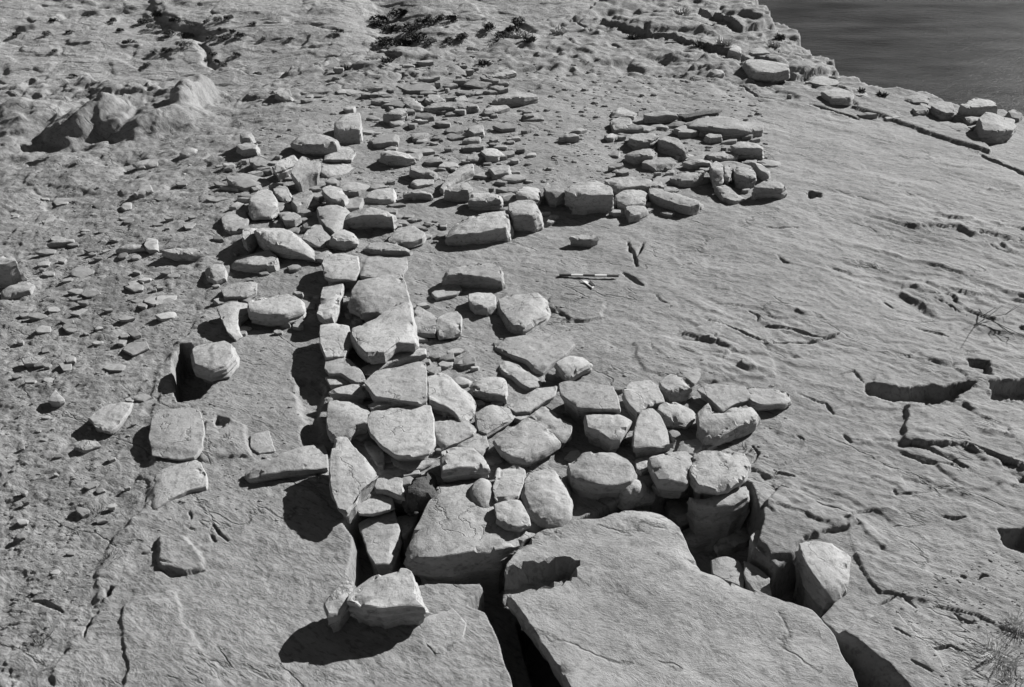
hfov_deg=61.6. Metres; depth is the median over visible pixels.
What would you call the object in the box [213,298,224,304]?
loose stone
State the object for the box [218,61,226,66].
desert shrub
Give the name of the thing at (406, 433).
wall stone
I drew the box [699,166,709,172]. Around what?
loose stone
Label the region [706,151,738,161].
flat rock
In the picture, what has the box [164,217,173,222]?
rock flake
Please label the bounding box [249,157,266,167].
loose flat rock
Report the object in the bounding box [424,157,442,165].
loose flat rock
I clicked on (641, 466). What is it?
rubble stone
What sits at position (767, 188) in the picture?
fallen block
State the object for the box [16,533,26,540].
rock flake
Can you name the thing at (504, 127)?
loose flat rock
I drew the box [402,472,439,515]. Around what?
crusty rock
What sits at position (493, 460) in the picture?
wedge stone
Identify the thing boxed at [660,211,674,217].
loose stone
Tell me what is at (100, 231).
rock flake
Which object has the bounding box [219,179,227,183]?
rock flake
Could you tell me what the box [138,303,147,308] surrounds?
rock flake
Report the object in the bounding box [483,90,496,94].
loose flat rock
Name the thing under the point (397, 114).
flat rock
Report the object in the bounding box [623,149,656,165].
flat rock
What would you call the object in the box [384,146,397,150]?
loose stone
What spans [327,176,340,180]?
loose stone
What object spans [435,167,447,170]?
loose stone
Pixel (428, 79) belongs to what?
loose stone
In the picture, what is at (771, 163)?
loose flat rock
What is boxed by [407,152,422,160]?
loose flat rock
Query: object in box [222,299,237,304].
loose stone
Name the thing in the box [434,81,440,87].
loose stone
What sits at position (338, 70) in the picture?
loose stone
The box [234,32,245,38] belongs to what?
desert shrub
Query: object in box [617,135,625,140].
loose stone
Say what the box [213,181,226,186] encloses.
rock flake
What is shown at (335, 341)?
wall stone
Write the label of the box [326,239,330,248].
loose flat rock
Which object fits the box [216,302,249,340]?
fallen stone
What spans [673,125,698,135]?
loose flat rock
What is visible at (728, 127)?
flat rock
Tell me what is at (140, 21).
desert shrub
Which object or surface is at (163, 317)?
rock flake
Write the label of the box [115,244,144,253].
flat rock
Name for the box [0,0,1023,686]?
ground
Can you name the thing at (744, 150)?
flat rock
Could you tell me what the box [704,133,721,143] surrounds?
fallen stone
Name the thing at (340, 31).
desert shrub
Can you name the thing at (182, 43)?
desert shrub
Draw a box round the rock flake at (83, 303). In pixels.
[77,301,88,306]
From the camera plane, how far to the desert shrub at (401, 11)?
70.65 m
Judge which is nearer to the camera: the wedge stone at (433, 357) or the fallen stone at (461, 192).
the wedge stone at (433, 357)
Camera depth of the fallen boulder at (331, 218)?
7.95 m
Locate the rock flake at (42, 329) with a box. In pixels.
[35,325,50,333]
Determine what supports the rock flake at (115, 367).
on the ground
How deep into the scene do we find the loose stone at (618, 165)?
9.32 m
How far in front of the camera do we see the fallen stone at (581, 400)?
5.60 m
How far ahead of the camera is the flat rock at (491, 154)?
9.47 m
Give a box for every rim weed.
[338,64,348,70]
[380,56,395,62]
[477,58,489,64]
[507,29,532,38]
[520,32,536,42]
[550,25,568,33]
[627,32,640,39]
[673,6,691,15]
[692,39,707,47]
[715,37,734,45]
[768,39,781,46]
[774,32,786,39]
[857,87,865,92]
[875,90,889,96]
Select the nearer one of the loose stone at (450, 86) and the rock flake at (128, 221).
the rock flake at (128, 221)
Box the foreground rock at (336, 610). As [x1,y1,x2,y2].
[323,580,355,632]
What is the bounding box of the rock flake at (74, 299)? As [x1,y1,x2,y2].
[68,297,81,300]
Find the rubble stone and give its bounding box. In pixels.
[635,457,648,475]
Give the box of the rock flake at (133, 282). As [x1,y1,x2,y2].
[128,280,141,284]
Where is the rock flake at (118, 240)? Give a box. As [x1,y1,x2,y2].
[112,237,122,242]
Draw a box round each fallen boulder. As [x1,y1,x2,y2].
[0,256,26,287]
[146,460,207,509]
[148,407,204,460]
[190,341,239,383]
[248,189,280,220]
[317,205,350,233]
[696,403,759,445]
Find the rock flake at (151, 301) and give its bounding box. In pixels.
[144,296,158,306]
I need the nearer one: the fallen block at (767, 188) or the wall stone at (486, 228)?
the wall stone at (486, 228)
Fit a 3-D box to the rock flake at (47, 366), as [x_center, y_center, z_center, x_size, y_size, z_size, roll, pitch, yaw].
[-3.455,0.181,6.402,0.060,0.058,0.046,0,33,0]
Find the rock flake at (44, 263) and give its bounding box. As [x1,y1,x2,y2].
[37,261,50,266]
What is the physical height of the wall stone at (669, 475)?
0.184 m
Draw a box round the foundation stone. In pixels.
[403,483,543,593]
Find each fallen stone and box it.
[65,356,75,364]
[121,202,131,211]
[133,185,152,198]
[144,238,158,253]
[205,264,227,284]
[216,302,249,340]
[221,210,248,234]
[231,250,279,273]
[242,228,257,252]
[247,294,306,326]
[273,87,293,101]
[273,155,297,181]
[273,185,291,203]
[278,212,301,227]
[291,156,320,191]
[291,191,314,214]
[302,225,331,249]
[321,185,348,206]
[328,229,358,250]
[364,188,396,204]
[401,97,423,111]
[409,165,438,181]
[410,178,433,188]
[411,132,429,141]
[414,306,436,337]
[425,94,445,105]
[427,373,475,421]
[432,285,461,300]
[436,311,461,339]
[444,182,472,201]
[454,95,467,101]
[467,124,484,138]
[468,292,495,315]
[469,377,507,403]
[474,405,516,437]
[487,165,511,179]
[493,418,560,467]
[497,292,550,334]
[499,361,541,390]
[507,386,556,415]
[529,407,572,443]
[554,356,592,380]
[558,381,620,424]
[569,128,587,133]
[583,413,632,452]
[604,133,616,141]
[611,107,636,119]
[622,380,664,421]
[628,133,658,148]
[632,408,675,456]
[656,402,694,429]
[659,374,693,403]
[679,366,700,384]
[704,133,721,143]
[714,185,738,201]
[746,388,791,411]
[752,163,770,180]
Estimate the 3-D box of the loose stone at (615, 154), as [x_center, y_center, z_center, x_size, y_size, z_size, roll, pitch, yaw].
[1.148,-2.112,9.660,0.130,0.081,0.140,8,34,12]
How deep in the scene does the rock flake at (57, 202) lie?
9.27 m
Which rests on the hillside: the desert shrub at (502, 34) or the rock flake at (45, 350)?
the desert shrub at (502, 34)
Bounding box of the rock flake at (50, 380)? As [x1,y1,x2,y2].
[43,378,53,382]
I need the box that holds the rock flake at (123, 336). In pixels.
[119,334,128,338]
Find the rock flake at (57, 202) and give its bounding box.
[53,198,71,206]
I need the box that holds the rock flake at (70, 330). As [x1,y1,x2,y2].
[65,328,76,333]
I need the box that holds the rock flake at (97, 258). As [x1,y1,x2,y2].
[93,257,102,260]
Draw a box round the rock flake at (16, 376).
[12,374,21,379]
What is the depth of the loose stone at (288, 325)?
6.63 m
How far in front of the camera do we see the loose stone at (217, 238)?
7.87 m
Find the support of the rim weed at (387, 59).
on the ground
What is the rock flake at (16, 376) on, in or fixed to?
on the ground
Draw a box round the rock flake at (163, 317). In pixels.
[155,312,176,321]
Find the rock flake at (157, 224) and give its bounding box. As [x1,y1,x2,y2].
[152,223,162,225]
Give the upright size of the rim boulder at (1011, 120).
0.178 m
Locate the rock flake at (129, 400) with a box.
[125,398,133,402]
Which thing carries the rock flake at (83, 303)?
on the ground
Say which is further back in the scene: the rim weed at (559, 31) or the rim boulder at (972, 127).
the rim weed at (559, 31)
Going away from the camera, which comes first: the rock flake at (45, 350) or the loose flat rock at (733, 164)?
the rock flake at (45, 350)
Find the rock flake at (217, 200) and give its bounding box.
[209,197,228,202]
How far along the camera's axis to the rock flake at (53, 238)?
8.36 m
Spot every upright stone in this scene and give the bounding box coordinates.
[709,161,723,188]
[723,164,731,185]
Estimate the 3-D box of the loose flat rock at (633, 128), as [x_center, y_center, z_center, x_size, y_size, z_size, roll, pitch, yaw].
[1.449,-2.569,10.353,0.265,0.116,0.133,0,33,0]
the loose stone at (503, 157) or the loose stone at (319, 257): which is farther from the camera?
the loose stone at (503, 157)
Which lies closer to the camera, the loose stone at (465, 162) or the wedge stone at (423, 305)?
the wedge stone at (423, 305)
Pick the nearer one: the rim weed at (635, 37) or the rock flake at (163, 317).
the rock flake at (163, 317)
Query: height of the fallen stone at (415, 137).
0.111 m
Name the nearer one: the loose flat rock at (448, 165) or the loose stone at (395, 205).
the loose stone at (395, 205)
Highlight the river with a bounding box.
[758,0,1023,115]
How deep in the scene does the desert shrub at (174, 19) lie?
70.01 m
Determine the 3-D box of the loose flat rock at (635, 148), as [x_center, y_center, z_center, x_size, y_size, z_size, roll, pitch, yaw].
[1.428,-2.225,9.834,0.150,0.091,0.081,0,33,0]
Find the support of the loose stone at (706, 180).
on the ground
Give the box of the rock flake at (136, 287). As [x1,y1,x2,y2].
[125,284,143,291]
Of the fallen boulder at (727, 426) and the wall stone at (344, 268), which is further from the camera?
the wall stone at (344, 268)
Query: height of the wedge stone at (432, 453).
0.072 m
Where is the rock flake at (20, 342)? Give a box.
[17,339,24,344]
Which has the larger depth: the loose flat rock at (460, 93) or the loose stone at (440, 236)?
the loose flat rock at (460, 93)
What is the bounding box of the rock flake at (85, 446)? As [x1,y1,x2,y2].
[74,440,100,453]
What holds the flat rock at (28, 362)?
on the ground
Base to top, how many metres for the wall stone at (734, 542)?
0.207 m
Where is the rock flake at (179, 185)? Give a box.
[176,183,187,187]
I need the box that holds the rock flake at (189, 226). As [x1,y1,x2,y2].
[183,222,195,229]
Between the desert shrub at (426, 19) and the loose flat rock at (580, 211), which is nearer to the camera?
the loose flat rock at (580, 211)
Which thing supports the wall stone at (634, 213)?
on the ground
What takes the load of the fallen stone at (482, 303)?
on the ground
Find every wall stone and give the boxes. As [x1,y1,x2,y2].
[244,445,328,483]
[250,431,274,453]
[316,283,344,323]
[319,323,351,359]
[321,253,359,288]
[324,358,365,388]
[325,376,349,389]
[326,400,369,442]
[328,384,365,404]
[329,437,378,523]
[344,207,399,230]
[347,273,413,322]
[350,301,418,364]
[357,495,394,516]
[359,256,407,279]
[359,511,401,575]
[361,348,426,375]
[364,361,426,407]
[364,441,384,469]
[367,405,435,461]
[368,402,395,411]
[374,473,404,503]
[390,456,434,471]
[397,515,419,560]
[435,419,477,449]
[440,447,489,482]
[445,210,513,245]
[455,433,488,455]
[468,192,503,210]
[508,200,543,231]
[516,186,541,205]
[543,183,564,207]
[564,181,613,213]
[566,452,637,499]
[604,177,663,194]
[614,190,647,209]
[617,479,655,510]
[625,205,648,222]
[647,451,692,498]
[648,188,699,214]
[664,498,688,532]
[682,528,711,552]
[686,486,749,551]
[689,450,750,498]
[711,557,743,587]
[713,522,749,557]
[747,530,759,562]
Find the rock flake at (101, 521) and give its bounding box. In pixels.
[96,518,107,523]
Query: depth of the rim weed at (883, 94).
11.67 m
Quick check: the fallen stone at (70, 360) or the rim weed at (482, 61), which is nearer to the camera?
the fallen stone at (70, 360)
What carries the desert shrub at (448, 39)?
on the hillside
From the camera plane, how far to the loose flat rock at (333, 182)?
8.89 m
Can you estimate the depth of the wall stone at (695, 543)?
5.09 m
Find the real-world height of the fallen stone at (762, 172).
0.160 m
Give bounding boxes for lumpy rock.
[469,478,493,507]
[492,466,525,502]
[494,500,530,531]
[521,469,572,528]
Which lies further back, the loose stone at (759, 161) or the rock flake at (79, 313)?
the loose stone at (759, 161)
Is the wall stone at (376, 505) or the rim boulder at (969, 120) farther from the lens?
the rim boulder at (969, 120)
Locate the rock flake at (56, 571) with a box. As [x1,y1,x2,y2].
[50,569,59,574]
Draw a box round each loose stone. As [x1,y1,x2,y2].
[212,284,219,288]
[213,235,223,242]
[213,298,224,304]
[220,185,239,192]
[222,163,234,167]
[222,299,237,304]
[224,165,235,171]
[229,202,244,210]
[231,227,240,233]
[237,194,251,197]
[237,197,249,202]
[239,226,249,232]
[240,298,254,303]
[240,326,251,331]
[240,330,247,335]
[241,159,248,164]
[241,278,253,281]
[251,187,259,191]
[256,166,272,170]
[258,271,269,275]
[262,169,272,175]
[273,220,284,227]
[274,330,283,334]
[280,323,291,327]
[284,175,291,180]
[287,227,299,233]
[287,264,301,272]
[292,291,303,297]
[293,319,303,324]
[293,323,303,330]
[300,98,314,102]
[301,217,308,223]
[305,302,315,310]
[309,187,321,191]
[313,94,323,97]
[313,295,320,299]
[315,248,331,262]
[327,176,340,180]
[333,67,343,73]
[336,89,353,94]
[345,90,363,95]
[362,130,374,134]
[366,116,379,120]
[367,184,387,190]
[370,92,377,97]
[377,92,386,96]
[381,93,391,97]
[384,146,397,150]
[385,208,397,214]
[386,180,394,184]
[387,203,405,207]
[389,120,404,126]
[398,220,409,225]
[402,64,414,68]
[404,214,414,218]
[405,148,434,154]
[406,108,414,114]
[408,123,418,128]
[416,60,433,66]
[416,139,429,143]
[418,76,434,82]
[419,120,428,123]
[420,91,436,95]
[432,135,446,140]
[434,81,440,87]
[435,121,450,127]
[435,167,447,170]
[436,233,445,238]
[437,61,458,65]
[440,224,446,229]
[442,83,457,89]
[444,125,466,133]
[444,147,453,151]
[445,112,458,116]
[445,133,464,140]
[446,129,461,134]
[452,78,469,85]
[461,160,470,163]
[462,137,480,143]
[465,69,473,75]
[470,99,482,103]
[480,76,488,81]
[483,111,494,116]
[483,162,491,165]
[488,143,497,146]
[489,139,497,142]
[490,113,497,117]
[493,145,506,149]
[494,179,507,185]
[500,155,507,160]
[500,174,525,182]
[506,140,514,143]
[510,158,519,163]
[516,147,525,152]
[521,129,531,133]
[522,110,533,113]
[523,113,543,121]
[526,153,535,157]
[542,212,550,215]
[546,215,558,220]
[547,219,555,224]
[608,163,622,168]
[608,166,615,170]
[609,151,620,157]
[609,209,620,216]
[615,170,628,176]
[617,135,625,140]
[632,119,642,123]
[651,124,668,130]
[652,176,671,185]
[653,172,660,176]
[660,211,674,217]
[665,170,674,175]
[667,121,684,127]
[675,155,681,160]
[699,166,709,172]
[701,177,709,184]
[721,139,736,143]
[725,195,745,204]
[741,188,749,192]
[749,138,759,142]
[757,159,766,163]
[857,112,876,118]
[884,116,899,120]
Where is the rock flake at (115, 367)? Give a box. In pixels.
[103,364,125,371]
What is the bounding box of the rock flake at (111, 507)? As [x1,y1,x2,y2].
[107,503,116,511]
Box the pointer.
[582,280,594,287]
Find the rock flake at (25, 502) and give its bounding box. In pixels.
[22,500,28,505]
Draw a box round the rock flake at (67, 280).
[63,277,73,282]
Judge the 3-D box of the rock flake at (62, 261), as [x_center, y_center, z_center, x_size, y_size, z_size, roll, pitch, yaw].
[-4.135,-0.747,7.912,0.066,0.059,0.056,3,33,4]
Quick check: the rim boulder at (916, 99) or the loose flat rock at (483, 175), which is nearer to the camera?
the loose flat rock at (483, 175)
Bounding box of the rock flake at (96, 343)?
[92,341,103,345]
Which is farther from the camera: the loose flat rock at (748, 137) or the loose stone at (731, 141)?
the loose flat rock at (748, 137)
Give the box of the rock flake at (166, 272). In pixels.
[160,269,171,275]
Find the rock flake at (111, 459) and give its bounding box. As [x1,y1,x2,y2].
[107,456,115,462]
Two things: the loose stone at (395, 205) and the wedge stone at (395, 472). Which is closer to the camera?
the wedge stone at (395, 472)
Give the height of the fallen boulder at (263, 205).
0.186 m
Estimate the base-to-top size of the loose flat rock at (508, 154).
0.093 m
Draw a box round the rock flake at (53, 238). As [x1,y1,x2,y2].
[50,236,65,240]
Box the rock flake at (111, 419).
[88,402,133,434]
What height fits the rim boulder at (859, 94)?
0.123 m
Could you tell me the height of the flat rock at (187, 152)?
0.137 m
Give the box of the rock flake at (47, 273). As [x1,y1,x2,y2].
[42,271,54,276]
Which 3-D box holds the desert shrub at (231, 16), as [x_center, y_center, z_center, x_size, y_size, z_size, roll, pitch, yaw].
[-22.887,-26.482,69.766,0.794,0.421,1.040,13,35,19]
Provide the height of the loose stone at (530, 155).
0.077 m
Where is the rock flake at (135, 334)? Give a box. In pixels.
[128,329,141,339]
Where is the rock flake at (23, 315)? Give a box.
[19,312,28,319]
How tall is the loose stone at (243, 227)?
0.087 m
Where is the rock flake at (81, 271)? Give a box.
[70,266,94,277]
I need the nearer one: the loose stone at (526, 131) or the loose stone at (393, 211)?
the loose stone at (393, 211)
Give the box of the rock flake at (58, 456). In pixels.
[54,454,62,457]
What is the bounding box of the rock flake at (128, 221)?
[124,218,133,223]
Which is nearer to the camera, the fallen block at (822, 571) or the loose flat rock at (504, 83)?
the fallen block at (822, 571)
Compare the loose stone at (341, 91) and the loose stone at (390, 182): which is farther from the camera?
the loose stone at (341, 91)
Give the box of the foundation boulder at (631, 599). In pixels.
[502,510,857,686]
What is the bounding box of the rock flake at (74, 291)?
[67,289,82,294]
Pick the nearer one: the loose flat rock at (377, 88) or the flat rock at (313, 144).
the flat rock at (313, 144)
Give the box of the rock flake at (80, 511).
[75,507,89,517]
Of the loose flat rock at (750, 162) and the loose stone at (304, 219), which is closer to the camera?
the loose stone at (304, 219)
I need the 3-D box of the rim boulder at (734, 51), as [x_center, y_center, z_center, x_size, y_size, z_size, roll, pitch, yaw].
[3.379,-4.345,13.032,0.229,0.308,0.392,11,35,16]
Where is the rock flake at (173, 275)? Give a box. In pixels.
[167,273,179,277]
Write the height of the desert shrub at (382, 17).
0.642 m
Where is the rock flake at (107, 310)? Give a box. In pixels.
[103,308,112,312]
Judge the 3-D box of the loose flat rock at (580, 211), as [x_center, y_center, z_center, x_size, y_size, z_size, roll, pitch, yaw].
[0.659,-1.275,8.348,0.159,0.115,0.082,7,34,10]
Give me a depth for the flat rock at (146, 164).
9.89 m
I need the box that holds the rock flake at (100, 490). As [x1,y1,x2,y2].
[96,488,105,493]
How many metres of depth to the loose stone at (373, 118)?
10.77 m
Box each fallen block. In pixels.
[334,113,362,143]
[609,117,632,132]
[731,167,756,188]
[751,179,787,200]
[793,541,850,618]
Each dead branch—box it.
[975,308,1022,337]
[976,304,1021,324]
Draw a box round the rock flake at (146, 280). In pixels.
[138,278,151,282]
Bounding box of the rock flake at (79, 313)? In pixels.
[70,308,87,316]
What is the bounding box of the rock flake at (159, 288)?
[156,286,162,290]
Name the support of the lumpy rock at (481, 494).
on the foundation stone
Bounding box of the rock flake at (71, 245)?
[67,243,78,247]
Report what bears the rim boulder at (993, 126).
on the ground
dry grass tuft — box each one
[975,629,1023,672]
[993,665,1023,686]
[995,608,1023,637]
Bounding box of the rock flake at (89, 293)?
[81,290,100,297]
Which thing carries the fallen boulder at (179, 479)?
on the ground
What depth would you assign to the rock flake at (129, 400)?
5.89 m
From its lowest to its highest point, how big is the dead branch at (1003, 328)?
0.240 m
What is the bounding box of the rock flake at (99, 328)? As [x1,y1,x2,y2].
[95,326,102,330]
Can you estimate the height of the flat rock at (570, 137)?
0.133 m
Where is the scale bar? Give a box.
[559,274,618,276]
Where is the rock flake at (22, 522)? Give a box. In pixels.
[17,519,28,525]
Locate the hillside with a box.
[0,0,598,91]
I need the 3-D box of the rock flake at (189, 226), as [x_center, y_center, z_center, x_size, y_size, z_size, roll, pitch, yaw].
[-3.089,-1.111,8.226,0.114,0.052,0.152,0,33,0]
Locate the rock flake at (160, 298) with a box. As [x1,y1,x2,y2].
[156,295,176,305]
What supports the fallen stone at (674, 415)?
on the ground
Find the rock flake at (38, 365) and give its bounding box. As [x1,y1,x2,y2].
[33,362,42,368]
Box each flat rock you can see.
[1,281,35,299]
[21,356,45,367]
[47,239,74,247]
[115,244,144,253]
[132,159,159,169]
[162,248,204,260]
[179,147,197,158]
[221,281,257,299]
[226,173,270,186]
[232,179,259,191]
[247,171,263,176]
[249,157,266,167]
[253,160,271,169]
[254,228,316,261]
[268,183,283,189]
[277,207,289,216]
[278,202,287,208]
[290,133,340,155]
[291,209,311,217]
[303,222,319,231]
[310,200,319,210]
[313,192,325,202]
[321,164,355,177]
[324,146,355,162]
[325,178,340,186]
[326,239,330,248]
[339,182,369,194]
[343,106,355,113]
[346,198,364,211]
[348,189,361,196]
[361,92,370,98]
[363,242,412,255]
[370,134,399,148]
[371,97,400,104]
[374,87,383,90]
[379,150,416,165]
[381,100,405,108]
[383,108,407,123]
[388,226,426,247]
[397,82,436,93]
[403,190,432,200]
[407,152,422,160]
[415,113,435,121]
[423,101,479,113]
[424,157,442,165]
[436,109,449,114]
[439,162,458,169]
[440,164,473,194]
[441,263,505,289]
[445,96,456,100]
[453,109,465,114]
[455,91,474,95]
[461,79,489,88]
[463,144,484,151]
[466,152,483,162]
[474,172,490,178]
[481,148,503,161]
[482,105,509,114]
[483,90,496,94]
[486,70,516,78]
[487,78,499,85]
[488,85,507,93]
[491,91,538,106]
[492,123,517,132]
[493,333,574,374]
[495,80,508,86]
[495,187,518,194]
[497,192,514,196]
[502,151,514,157]
[502,195,516,202]
[506,136,521,141]
[523,113,533,117]
[558,133,579,142]
[569,234,599,246]
[571,209,587,214]
[623,124,643,132]
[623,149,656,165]
[630,145,643,149]
[639,125,656,132]
[641,157,677,171]
[643,111,678,123]
[657,136,688,160]
[664,187,677,192]
[670,171,703,186]
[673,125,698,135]
[678,129,698,137]
[682,159,712,168]
[684,115,763,138]
[685,155,708,160]
[697,383,751,412]
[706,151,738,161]
[718,161,751,168]
[730,142,763,160]
[740,134,752,139]
[743,159,757,166]
[760,160,780,167]
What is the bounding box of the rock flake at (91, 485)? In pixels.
[84,481,98,489]
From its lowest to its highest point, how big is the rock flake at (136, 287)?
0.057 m
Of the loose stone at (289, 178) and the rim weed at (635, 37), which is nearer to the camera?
the loose stone at (289, 178)
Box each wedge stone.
[351,319,359,324]
[354,317,362,323]
[356,431,369,441]
[364,391,371,399]
[375,463,402,477]
[379,468,405,476]
[384,454,391,464]
[402,476,412,486]
[403,470,420,477]
[416,302,429,308]
[418,335,427,342]
[423,359,431,364]
[429,354,440,360]
[429,367,440,374]
[429,448,435,456]
[436,448,443,453]
[438,353,454,361]
[438,361,453,369]
[447,348,464,355]
[453,356,476,369]
[453,377,471,387]
[464,352,478,358]
[470,366,479,371]
[475,400,484,406]
[486,456,501,465]
[491,401,502,405]
[514,415,528,422]
[564,450,580,461]
[614,386,622,392]
[652,484,661,495]
[667,429,680,439]
[676,438,702,455]
[679,440,695,446]
[706,445,716,450]
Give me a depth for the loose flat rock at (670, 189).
8.75 m
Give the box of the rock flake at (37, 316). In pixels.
[28,312,47,319]
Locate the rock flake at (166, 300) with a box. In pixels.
[163,298,174,302]
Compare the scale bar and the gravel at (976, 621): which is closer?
the gravel at (976, 621)
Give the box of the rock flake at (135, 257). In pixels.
[131,255,140,260]
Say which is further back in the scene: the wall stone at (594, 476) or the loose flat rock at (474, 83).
the loose flat rock at (474, 83)
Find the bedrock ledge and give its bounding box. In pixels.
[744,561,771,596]
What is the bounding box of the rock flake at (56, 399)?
[48,390,64,406]
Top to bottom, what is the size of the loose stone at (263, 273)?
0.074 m
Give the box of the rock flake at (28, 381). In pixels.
[24,379,36,383]
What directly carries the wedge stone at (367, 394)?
on the ground
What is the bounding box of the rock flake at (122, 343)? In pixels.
[118,340,126,346]
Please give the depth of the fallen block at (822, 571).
4.53 m
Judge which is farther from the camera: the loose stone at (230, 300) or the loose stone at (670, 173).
the loose stone at (670, 173)
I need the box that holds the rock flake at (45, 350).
[42,348,49,353]
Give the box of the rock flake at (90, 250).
[84,248,98,252]
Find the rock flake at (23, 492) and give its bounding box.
[20,489,27,495]
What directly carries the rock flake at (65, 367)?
on the ground
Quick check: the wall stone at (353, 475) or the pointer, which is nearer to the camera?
the wall stone at (353, 475)
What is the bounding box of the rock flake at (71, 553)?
[66,551,75,555]
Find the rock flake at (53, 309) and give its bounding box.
[48,307,60,312]
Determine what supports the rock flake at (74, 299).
on the ground
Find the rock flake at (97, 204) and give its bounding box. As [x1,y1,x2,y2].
[93,202,109,207]
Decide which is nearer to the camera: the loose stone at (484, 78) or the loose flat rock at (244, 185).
the loose flat rock at (244, 185)
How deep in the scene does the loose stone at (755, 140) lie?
10.04 m
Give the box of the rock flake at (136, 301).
[131,299,142,303]
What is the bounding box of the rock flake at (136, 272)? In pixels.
[132,269,141,274]
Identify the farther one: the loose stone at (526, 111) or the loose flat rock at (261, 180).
the loose stone at (526, 111)
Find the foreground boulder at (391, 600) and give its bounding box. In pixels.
[346,568,430,628]
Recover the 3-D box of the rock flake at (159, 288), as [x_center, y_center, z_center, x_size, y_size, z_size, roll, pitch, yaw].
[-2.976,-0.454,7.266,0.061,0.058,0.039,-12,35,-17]
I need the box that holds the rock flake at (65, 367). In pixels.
[58,363,71,371]
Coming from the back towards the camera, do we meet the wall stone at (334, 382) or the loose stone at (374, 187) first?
the loose stone at (374, 187)
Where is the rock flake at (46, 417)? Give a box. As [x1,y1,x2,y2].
[41,415,49,419]
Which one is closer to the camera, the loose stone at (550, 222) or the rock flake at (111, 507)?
the rock flake at (111, 507)
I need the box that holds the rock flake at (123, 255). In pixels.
[117,252,128,259]
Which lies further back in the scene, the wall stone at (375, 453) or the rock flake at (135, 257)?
the rock flake at (135, 257)
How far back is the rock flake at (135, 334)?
6.62 m
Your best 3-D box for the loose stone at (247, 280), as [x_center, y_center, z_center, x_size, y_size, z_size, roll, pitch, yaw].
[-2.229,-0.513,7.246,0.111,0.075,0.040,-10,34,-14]
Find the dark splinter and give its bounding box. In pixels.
[678,110,722,122]
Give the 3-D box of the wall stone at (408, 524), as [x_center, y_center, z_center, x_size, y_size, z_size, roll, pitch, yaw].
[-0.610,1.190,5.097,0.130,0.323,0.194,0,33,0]
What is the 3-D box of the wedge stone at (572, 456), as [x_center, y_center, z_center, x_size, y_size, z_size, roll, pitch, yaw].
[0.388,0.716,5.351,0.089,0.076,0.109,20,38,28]
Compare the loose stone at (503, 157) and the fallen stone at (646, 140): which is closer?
the loose stone at (503, 157)
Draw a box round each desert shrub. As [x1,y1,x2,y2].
[12,31,21,35]
[41,31,50,35]
[121,39,137,43]
[137,17,146,23]
[146,23,160,28]
[150,10,161,17]
[160,47,172,52]
[163,29,174,36]
[169,17,182,21]
[174,41,192,46]
[180,32,195,38]
[205,35,217,39]
[212,16,221,21]
[217,34,231,40]
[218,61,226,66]
[223,14,233,18]
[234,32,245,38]
[331,28,344,33]
[369,14,387,21]
[369,20,381,26]
[375,36,393,46]
[383,24,398,31]
[386,8,407,18]
[393,38,410,46]
[394,22,421,33]
[404,32,426,43]
[414,14,436,25]
[421,37,436,46]
[435,14,445,20]
[445,15,457,22]
[445,36,453,43]
[455,32,468,39]
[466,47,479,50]
[483,22,495,30]
[494,30,512,38]
[505,25,522,33]
[510,16,524,25]
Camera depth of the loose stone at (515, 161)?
9.40 m
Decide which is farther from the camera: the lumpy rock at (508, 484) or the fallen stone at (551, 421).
the fallen stone at (551, 421)
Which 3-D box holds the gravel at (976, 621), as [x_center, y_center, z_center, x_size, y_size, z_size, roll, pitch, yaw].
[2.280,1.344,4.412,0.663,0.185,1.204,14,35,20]
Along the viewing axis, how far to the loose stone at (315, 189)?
8.78 m
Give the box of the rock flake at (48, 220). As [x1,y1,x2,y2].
[44,217,56,224]
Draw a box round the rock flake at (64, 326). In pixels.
[62,323,76,329]
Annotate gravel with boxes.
[0,152,243,647]
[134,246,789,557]
[256,54,771,197]
[892,550,1023,686]
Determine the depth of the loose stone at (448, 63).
12.66 m
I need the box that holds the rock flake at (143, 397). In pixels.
[133,393,150,401]
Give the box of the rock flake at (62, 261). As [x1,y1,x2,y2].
[58,258,66,263]
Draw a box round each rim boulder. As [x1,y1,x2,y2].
[708,69,724,77]
[727,44,741,61]
[742,59,789,83]
[748,46,769,55]
[804,76,838,86]
[821,87,853,105]
[854,92,867,96]
[904,95,929,104]
[911,103,929,115]
[930,101,954,119]
[953,114,961,120]
[957,98,996,115]
[961,115,980,125]
[967,131,1004,143]
[968,124,975,130]
[973,112,1016,140]
[1003,117,1014,124]
[1006,109,1022,121]
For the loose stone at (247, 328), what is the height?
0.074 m
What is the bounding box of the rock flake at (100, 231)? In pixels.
[98,228,109,233]
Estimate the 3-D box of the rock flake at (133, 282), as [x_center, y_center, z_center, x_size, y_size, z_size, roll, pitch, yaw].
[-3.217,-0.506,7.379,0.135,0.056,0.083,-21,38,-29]
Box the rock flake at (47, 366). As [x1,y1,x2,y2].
[43,363,51,369]
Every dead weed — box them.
[23,630,51,650]
[82,503,106,520]
[97,545,119,566]
[129,491,143,502]
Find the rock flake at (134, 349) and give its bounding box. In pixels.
[123,341,149,356]
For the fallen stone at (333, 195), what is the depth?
8.31 m
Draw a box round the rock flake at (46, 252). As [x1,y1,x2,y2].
[36,248,55,256]
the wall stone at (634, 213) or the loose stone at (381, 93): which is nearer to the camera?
the wall stone at (634, 213)
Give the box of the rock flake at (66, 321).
[61,319,73,323]
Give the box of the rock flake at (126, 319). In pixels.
[118,316,134,321]
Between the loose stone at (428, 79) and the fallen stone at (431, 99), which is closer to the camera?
the fallen stone at (431, 99)
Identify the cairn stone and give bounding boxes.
[236,142,260,156]
[240,132,255,143]

